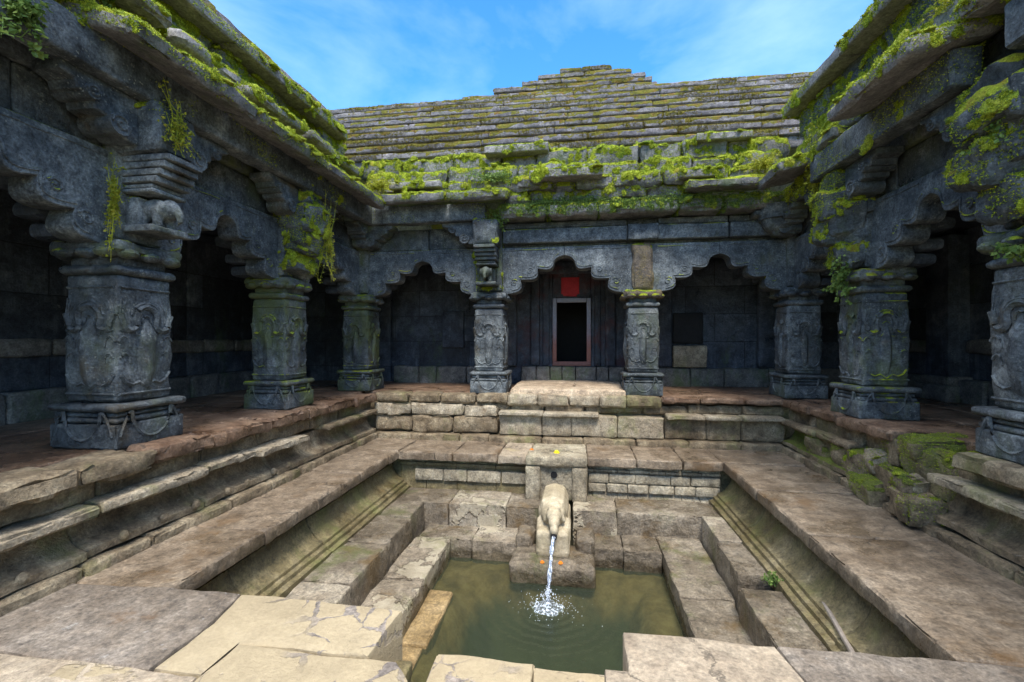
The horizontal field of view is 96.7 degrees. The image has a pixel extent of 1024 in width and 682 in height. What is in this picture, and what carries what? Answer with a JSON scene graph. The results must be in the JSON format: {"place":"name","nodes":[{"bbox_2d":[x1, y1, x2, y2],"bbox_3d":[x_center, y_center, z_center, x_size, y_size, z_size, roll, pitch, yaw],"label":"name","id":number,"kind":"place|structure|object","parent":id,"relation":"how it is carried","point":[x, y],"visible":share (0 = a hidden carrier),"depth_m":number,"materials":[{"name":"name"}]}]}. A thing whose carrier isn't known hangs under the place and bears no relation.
{"place":"outdoors","nodes":[
{"label":"outdoors","id":0,"kind":"place"},
{"bbox_2d":[209,0,872,109],"label":"sky","id":1,"kind":"structure","parent":0,"point":[344,53],"materials":[{"name":"blue"}]},
{"bbox_2d":[411,560,682,681],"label":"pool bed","id":2,"kind":"object","parent":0,"point":[484,617],"visible":0.61,"depth_m":4.81,"materials":[{"name":"green liquid"}]},
{"bbox_2d":[402,590,452,675],"bbox_3d":[-0.893,2.823,3.731,0.272,0.422,2.126,0,0,8],"label":"submerged ledge","id":3,"kind":"object","parent":2,"relation":"on","point":[419,639],"visible":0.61,"depth_m":4.18,"materials":[{"name":"stone"}]},
{"bbox_2d":[419,524,517,564],"bbox_3d":[-0.509,2.761,5.767,1.280,0.696,0.485,0,0,8],"label":"pool step","id":4,"kind":"object","parent":2,"relation":"on","point":[494,545],"visible":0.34,"depth_m":5.57,"materials":[{"name":"stone"}]},
{"bbox_2d":[509,525,595,591],"bbox_3d":[0.484,2.499,5.298,0.964,0.436,0.755,0,0,8],"label":"spout pedestal","id":5,"kind":"object","parent":2,"relation":"on","point":[575,570],"visible":0.91,"depth_m":4.99,"materials":[{"name":"stone"}]},
{"bbox_2d":[536,483,570,557],"bbox_3d":[0.523,2.168,5.571,0.403,0.606,1.167,0,0,8],"label":"bull spout","id":6,"kind":"object","parent":5,"relation":"on","point":[554,519],"visible":0.98,"depth_m":5.20,"materials":[{"name":"stone"}]},
{"bbox_2d":[547,536,555,605],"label":"water stream","id":7,"kind":"structure","parent":6,"relation":"attached to","point":[552,544],"depth_m":4.76,"materials":[{"name":"white"}]},
{"bbox_2d":[594,533,661,576],"bbox_3d":[1.361,2.765,5.479,0.792,0.688,0.499,0,0,8],"label":"pool step","id":8,"kind":"object","parent":2,"relation":"on","point":[632,554],"visible":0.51,"depth_m":5.30,"materials":[{"name":"stone"}]},
{"label":"ground","id":9,"kind":"structure","parent":0,"visible":0},
{"bbox_2d":[0,654,196,681],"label":"paving slab","id":10,"kind":"structure","parent":9,"relation":"on","point":[13,668],"depth_m":2.18,"materials":[{"name":"beige stone"}]},
{"bbox_2d":[0,584,239,671],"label":"paving slab","id":11,"kind":"structure","parent":9,"relation":"on","point":[151,629],"depth_m":2.57,"materials":[{"name":"grey stone"}]},
{"bbox_2d":[0,383,395,616],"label":"stone platform","id":12,"kind":"structure","parent":9,"relation":"on","point":[68,517],"depth_m":3.71,"materials":[{"name":"brown stone"}]},
{"bbox_2d":[47,239,185,449],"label":"carved pillar","id":13,"kind":"structure","parent":12,"relation":"on","point":[118,317],"depth_m":3.73,"materials":[{"name":"grey stone"}]},
{"bbox_2d":[0,0,384,425],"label":"veranda","id":14,"kind":"object","parent":12,"relation":"on","point":[72,117],"visible":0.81,"depth_m":4.66,"materials":[{"name":"stone"}]},
{"bbox_2d":[0,0,52,59],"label":"fern","id":15,"kind":"object","parent":14,"relation":"attached to","point":[30,13],"visible":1,"depth_m":2.83,"materials":[{"name":"green plant"}]},
{"bbox_2d":[88,0,119,9],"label":"fern","id":16,"kind":"object","parent":14,"relation":"on","point":[106,4],"visible":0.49,"depth_m":3.36,"materials":[{"name":"green plant"}]},
{"bbox_2d":[104,152,126,261],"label":"creeper","id":17,"kind":"object","parent":14,"relation":"attached to","point":[113,210],"visible":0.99,"depth_m":3.64,"materials":[{"name":"green plant"}]},
{"bbox_2d":[157,78,201,159],"bbox_3d":[-2.806,-1.816,3.826,0.214,0.628,0.410,0,0,-15],"label":"creeper","id":18,"kind":"object","parent":14,"relation":"attached to","point":[180,135],"visible":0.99,"depth_m":3.80,"materials":[{"name":"green plant"}]},
{"bbox_2d":[55,0,385,275],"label":"moss","id":19,"kind":"object","parent":14,"relation":"on","point":[192,30],"visible":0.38,"depth_m":5.14,"materials":[{"name":"green plant"}]},
{"bbox_2d":[316,189,337,282],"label":"creeper","id":20,"kind":"object","parent":14,"relation":"attached to","point":[328,243],"visible":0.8,"depth_m":6.14,"materials":[{"name":"green plant"}]},
{"bbox_2d":[243,277,313,409],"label":"carved pillar","id":21,"kind":"structure","parent":12,"relation":"on","point":[279,325],"depth_m":5.83,"materials":[{"name":"grey stone"}]},
{"bbox_2d":[195,645,407,681],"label":"paving slab","id":22,"kind":"structure","parent":9,"relation":"on","point":[243,663],"depth_m":2.21,"materials":[{"name":"beige stone"}]},
{"bbox_2d":[77,438,1023,666],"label":"pool coping","id":23,"kind":"object","parent":9,"relation":"on","point":[927,595],"visible":0.89,"depth_m":3.70,"materials":[{"name":"stone"}]},
{"bbox_2d":[195,459,928,681],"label":"pool wall","id":24,"kind":"structure","parent":9,"relation":"on","point":[285,564],"depth_m":4.63,"materials":[{"name":"stone"}]},
{"bbox_2d":[154,595,401,678],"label":"paving slab","id":25,"kind":"structure","parent":24,"relation":"on","point":[319,628],"depth_m":2.51,"materials":[{"name":"beige stone"}]},
{"bbox_2d":[286,501,424,605],"bbox_3d":[-1.589,2.521,4.456,0.518,0.783,3.370,0,0,8],"label":"pool step","id":26,"kind":"object","parent":24,"relation":"attached to","point":[354,570],"visible":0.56,"depth_m":4.57,"materials":[{"name":"stone"}]},
{"bbox_2d":[361,536,450,638],"bbox_3d":[-1.177,2.757,4.170,0.477,0.706,2.921,0,0,8],"label":"pool step","id":27,"kind":"object","parent":24,"relation":"on","point":[412,577],"visible":0.48,"depth_m":4.69,"materials":[{"name":"stone"}]},
{"bbox_2d":[396,487,540,543],"bbox_3d":[-0.596,2.523,6.277,2.043,0.772,0.586,0,0,8],"label":"pool step","id":28,"kind":"object","parent":24,"relation":"attached to","point":[476,508],"visible":0.5,"depth_m":6.04,"materials":[{"name":"stone"}]},
{"bbox_2d":[426,654,603,681],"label":"pool step","id":29,"kind":"object","parent":24,"relation":"attached to","point":[455,668],"visible":0.91,"depth_m":2.57,"materials":[{"name":"stone"}]},
{"bbox_2d":[525,448,587,501],"bbox_3d":[0.632,1.863,6.399,0.847,0.623,0.553,0,0,8],"label":"spout niche","id":30,"kind":"object","parent":24,"relation":"in","point":[567,469],"visible":0.95,"depth_m":6.18,"materials":[{"name":"stone"}]},
{"bbox_2d":[573,496,719,545],"bbox_3d":[1.724,2.526,5.932,1.853,0.768,0.583,0,0,8],"label":"pool step","id":31,"kind":"object","parent":24,"relation":"on","point":[644,517],"visible":0.48,"depth_m":5.72,"materials":[{"name":"stone"}]},
{"bbox_2d":[656,536,753,645],"bbox_3d":[1.786,2.760,3.955,0.536,0.698,3.370,0,0,8],"label":"pool step","id":32,"kind":"object","parent":24,"relation":"on","point":[702,600],"visible":0.55,"depth_m":4.39,"materials":[{"name":"stone"}]},
{"bbox_2d":[623,633,803,681],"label":"paving slab","id":33,"kind":"structure","parent":24,"relation":"on","point":[655,658],"depth_m":2.27,"materials":[{"name":"beige stone"}]},
{"bbox_2d":[701,516,827,650],"bbox_3d":[2.185,2.522,3.898,0.448,0.774,3.372,0,0,8],"label":"pool step","id":34,"kind":"object","parent":24,"relation":"attached to","point":[769,616],"visible":0.51,"depth_m":3.89,"materials":[{"name":"stone"}]},
{"bbox_2d":[761,570,783,586],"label":"small fern","id":35,"kind":"object","parent":24,"relation":"on","point":[771,581],"visible":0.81,"depth_m":4.06,"materials":[{"name":"green plant"}]},
{"bbox_2d":[822,602,854,651],"bbox_3d":[2.335,2.029,3.306,0.044,0.050,2.053,0,0,19],"label":"pipe","id":36,"kind":"object","parent":24,"relation":"on","point":[840,631],"visible":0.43,"depth_m":3.19,"materials":[{"name":"grey metal"}]},
{"bbox_2d":[604,670,630,681],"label":"paving slab","id":37,"kind":"structure","parent":9,"relation":"on","point":[615,676],"depth_m":2.17,"materials":[{"name":"beige stone"}]},
{"bbox_2d":[310,380,929,451],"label":"stone platform","id":38,"kind":"structure","parent":9,"relation":"on","point":[721,418],"depth_m":7.17,"materials":[{"name":"beige stone"}]},
{"bbox_2d":[337,294,384,390],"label":"carved pillar","id":39,"kind":"structure","parent":38,"relation":"on","point":[361,329],"depth_m":7.95,"materials":[{"name":"grey stone"}]},
{"bbox_2d":[469,292,512,392],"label":"carved pillar","id":40,"kind":"structure","parent":38,"relation":"on","point":[490,373],"depth_m":7.58,"materials":[{"name":"grey stone"}]},
{"bbox_2d":[510,380,625,396],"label":"threshold slab","id":41,"kind":"structure","parent":38,"relation":"on","point":[582,388],"depth_m":7.49,"materials":[{"name":"beige stone"}]},
{"bbox_2d":[303,65,842,387],"bbox_3d":[1.414,-2.974,10.894,13.618,8.156,8.282,0,0,8],"label":"veranda","id":42,"kind":"object","parent":38,"relation":"on","point":[716,280],"visible":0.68,"depth_m":8.25,"materials":[{"name":"stone"}]},
{"bbox_2d":[365,174,399,195],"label":"fern","id":43,"kind":"object","parent":42,"relation":"on","point":[382,187],"visible":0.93,"depth_m":7.25,"materials":[{"name":"green plant"}]},
{"bbox_2d":[372,202,498,286],"bbox_3d":[-1.287,-1.586,7.655,2.253,1.361,0.554,0,0,8],"label":"moss","id":44,"kind":"object","parent":42,"relation":"on","point":[496,240],"visible":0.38,"depth_m":7.32,"materials":[{"name":"green plant"}]},
{"bbox_2d":[462,166,517,185],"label":"moss","id":45,"kind":"object","parent":42,"relation":"on","point":[495,177],"visible":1,"depth_m":7.17,"materials":[{"name":"green plant"}]},
{"bbox_2d":[484,203,509,231],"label":"fern","id":46,"kind":"object","parent":42,"relation":"attached to","point":[495,215],"visible":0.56,"depth_m":7.39,"materials":[{"name":"green plant"}]},
{"bbox_2d":[335,64,808,160],"bbox_3d":[1.332,-5.196,10.357,13.686,3.756,5.100,0,0,8],"label":"moss","id":47,"kind":"object","parent":42,"relation":"on","point":[538,130],"visible":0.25,"depth_m":9.16,"materials":[{"name":"grey stone"}]},
{"bbox_2d":[359,128,790,290],"bbox_3d":[0.821,-2.042,7.578,7.119,2.509,1.598,0,0,8],"label":"moss","id":48,"kind":"object","parent":42,"relation":"on","point":[537,175],"visible":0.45,"depth_m":7.21,"materials":[{"name":"green plant"}]},
{"bbox_2d":[512,186,655,211],"bbox_3d":[1.044,-2.200,7.161,2.387,0.324,0.217,0,0,8],"label":"moss","id":49,"kind":"object","parent":42,"relation":"on","point":[564,201],"visible":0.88,"depth_m":7.17,"materials":[{"name":"green plant"}]},
{"bbox_2d":[497,190,784,221],"bbox_3d":[1.985,-2.117,7.280,4.497,0.390,0.825,0,0,8],"label":"moss","id":50,"kind":"object","parent":42,"relation":"on","point":[712,202],"visible":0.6,"depth_m":6.99,"materials":[{"name":"green plant"}]},
{"bbox_2d":[642,188,732,206],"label":"moss","id":51,"kind":"object","parent":42,"relation":"on","point":[704,196],"visible":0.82,"depth_m":6.88,"materials":[{"name":"green plant"}]},
{"bbox_2d":[505,261,660,383],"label":"shrine wall","id":52,"kind":"structure","parent":38,"relation":"on","point":[566,320],"depth_m":9.17,"materials":[{"name":"stone"}]},
{"bbox_2d":[619,289,664,395],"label":"carved pillar","id":53,"kind":"structure","parent":38,"relation":"on","point":[641,375],"depth_m":7.22,"materials":[{"name":"grey stone"}]},
{"bbox_2d":[768,287,828,398],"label":"carved pillar","id":54,"kind":"structure","parent":38,"relation":"on","point":[797,329],"depth_m":6.89,"materials":[{"name":"grey stone"}]},
{"bbox_2d":[759,387,1023,586],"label":"stone platform","id":55,"kind":"structure","parent":9,"relation":"on","point":[981,519],"depth_m":4.04,"materials":[{"name":"stone"}]},
{"bbox_2d":[829,267,921,420],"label":"carved pillar","id":56,"kind":"structure","parent":55,"relation":"on","point":[873,323],"depth_m":5.06,"materials":[{"name":"grey stone"}]},
{"bbox_2d":[757,0,1023,405],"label":"veranda","id":57,"kind":"object","parent":55,"relation":"on","point":[913,212],"visible":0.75,"depth_m":4.59,"materials":[{"name":"stone"}]},
{"bbox_2d":[740,146,782,173],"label":"moss","id":58,"kind":"object","parent":57,"relation":"on","point":[764,163],"visible":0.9,"depth_m":6.50,"materials":[{"name":"green plant"}]},
{"bbox_2d":[793,116,819,221],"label":"moss","id":59,"kind":"object","parent":57,"relation":"attached to","point":[814,185],"visible":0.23,"depth_m":5.75,"materials":[{"name":"green plant"}]},
{"bbox_2d":[822,254,855,304],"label":"creeper","id":60,"kind":"object","parent":57,"relation":"attached to","point":[840,278],"visible":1,"depth_m":5.24,"materials":[{"name":"green plant"}]},
{"bbox_2d":[757,0,1023,268],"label":"moss","id":61,"kind":"object","parent":57,"relation":"on","point":[989,108],"visible":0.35,"depth_m":4.12,"materials":[{"name":"green plant"}]},
{"bbox_2d":[813,42,984,248],"bbox_3d":[3.587,-1.573,2.174,0.848,1.479,6.989,0,0,8],"label":"moss","id":62,"kind":"object","parent":57,"relation":"on","point":[867,145],"visible":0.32,"depth_m":4.12,"materials":[{"name":"green plant"}]},
{"bbox_2d":[913,0,954,30],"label":"creeper","id":63,"kind":"object","parent":57,"relation":"attached to","point":[946,4],"visible":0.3,"depth_m":3.68,"materials":[{"name":"green plant"}]},
{"bbox_2d":[940,115,1023,155],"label":"moss","id":64,"kind":"object","parent":57,"relation":"on","point":[993,129],"visible":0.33,"depth_m":3.12,"materials":[{"name":"green plant"}]},
{"bbox_2d":[804,432,979,525],"bbox_3d":[3.904,1.244,4.880,0.883,0.786,2.376,0,0,8],"label":"moss","id":65,"kind":"object","parent":55,"relation":"on","point":[852,452],"visible":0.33,"depth_m":4.16,"materials":[{"name":"green plant"}]},
{"bbox_2d":[915,234,972,402],"bbox_3d":[6.471,-0.325,6.672,0.632,2.399,0.630,0,0,8],"label":"pilaster","id":66,"kind":"object","parent":55,"relation":"on","point":[947,312],"visible":0.6,"depth_m":6.49,"materials":[{"name":"grey stone"}]},
{"bbox_2d":[971,225,1023,465],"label":"carved pillar","id":67,"kind":"structure","parent":55,"relation":"on","point":[999,432],"depth_m":3.34,"materials":[{"name":"grey stone"}]},
{"bbox_2d":[990,242,1023,263],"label":"fern","id":68,"kind":"object","parent":67,"relation":"on","point":[1012,251],"visible":1,"depth_m":3.15,"materials":[{"name":"green plant"}]},
{"bbox_2d":[777,647,1023,681],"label":"paving slab","id":69,"kind":"structure","parent":9,"relation":"on","point":[806,665],"depth_m":2.22,"materials":[{"name":"grey stone"}]},
{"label":"water","id":70,"kind":"structure","parent":0,"visible":0},
{"bbox_2d":[509,587,602,626],"bbox_3d":[0.456,2.542,4.497,0.946,0.219,0.629,0,0,40],"label":"water splash","id":71,"kind":"object","parent":70,"relation":"on","point":[547,602],"visible":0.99,"depth_m":4.51,"materials":[{"name":"white liquid"}]}
]}

